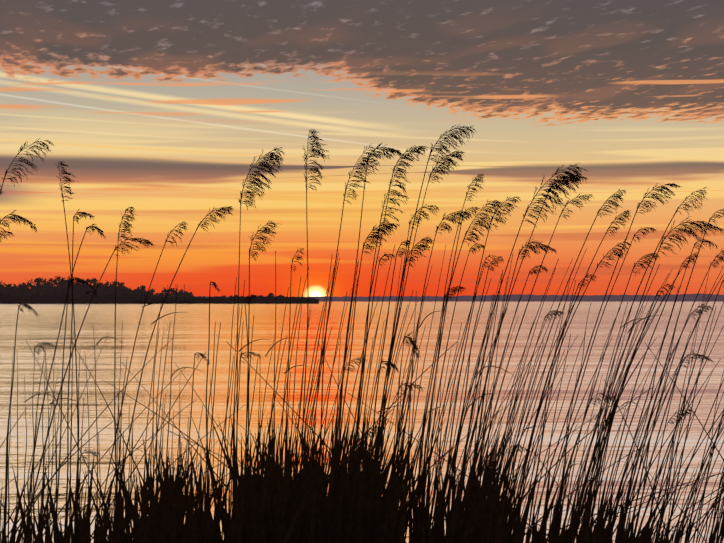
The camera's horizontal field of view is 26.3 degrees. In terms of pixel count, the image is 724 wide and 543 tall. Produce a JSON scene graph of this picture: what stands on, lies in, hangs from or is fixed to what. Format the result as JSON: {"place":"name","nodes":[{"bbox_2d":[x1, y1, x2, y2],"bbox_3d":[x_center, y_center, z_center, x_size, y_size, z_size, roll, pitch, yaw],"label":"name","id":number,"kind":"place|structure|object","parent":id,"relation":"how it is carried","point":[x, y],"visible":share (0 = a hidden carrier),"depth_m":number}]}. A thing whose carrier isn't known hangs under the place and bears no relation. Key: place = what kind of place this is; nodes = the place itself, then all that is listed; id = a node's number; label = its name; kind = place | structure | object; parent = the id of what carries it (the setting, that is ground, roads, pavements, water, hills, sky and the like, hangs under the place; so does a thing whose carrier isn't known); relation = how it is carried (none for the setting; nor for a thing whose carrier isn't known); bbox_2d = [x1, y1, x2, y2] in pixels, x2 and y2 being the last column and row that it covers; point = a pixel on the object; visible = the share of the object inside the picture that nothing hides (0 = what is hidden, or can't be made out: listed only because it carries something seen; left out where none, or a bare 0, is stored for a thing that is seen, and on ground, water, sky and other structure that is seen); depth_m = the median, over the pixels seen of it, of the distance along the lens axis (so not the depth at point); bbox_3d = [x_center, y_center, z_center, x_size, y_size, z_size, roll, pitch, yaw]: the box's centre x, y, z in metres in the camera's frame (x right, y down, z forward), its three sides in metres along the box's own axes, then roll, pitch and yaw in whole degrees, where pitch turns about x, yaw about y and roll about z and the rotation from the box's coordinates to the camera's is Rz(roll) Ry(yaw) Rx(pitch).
{"place":"outdoors","nodes":[
{"label":"outdoors","id":0,"kind":"place"},
{"bbox_2d":[0,292,318,303],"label":"spit","id":1,"kind":"structure","parent":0,"point":[123,298],"depth_m":991.21},
{"bbox_2d":[0,302,723,542],"bbox_3d":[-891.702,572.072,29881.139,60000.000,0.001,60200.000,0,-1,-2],"label":"water","id":2,"kind":"structure","parent":0,"point":[190,326],"depth_m":31.81},
{"bbox_2d":[134,284,195,303],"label":"trees","id":3,"kind":"object","parent":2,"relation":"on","point":[140,301],"visible":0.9,"depth_m":971.62},
{"bbox_2d":[195,293,723,301],"bbox_3d":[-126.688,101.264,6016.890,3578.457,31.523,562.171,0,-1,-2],"label":"shoreline","id":4,"kind":"structure","parent":2,"relation":"on","point":[592,298],"depth_m":5960.82},
{"bbox_2d":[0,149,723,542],"bbox_3d":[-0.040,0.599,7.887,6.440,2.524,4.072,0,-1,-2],"label":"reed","id":5,"kind":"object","parent":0,"point":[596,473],"depth_m":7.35},
{"bbox_2d":[0,125,723,463],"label":"reed plumes","id":6,"kind":"object","parent":5,"relation":"on","point":[570,177],"visible":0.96,"depth_m":8.20},
{"bbox_2d":[0,0,723,296],"label":"sky","id":7,"kind":"structure","parent":0,"point":[163,110]}
]}

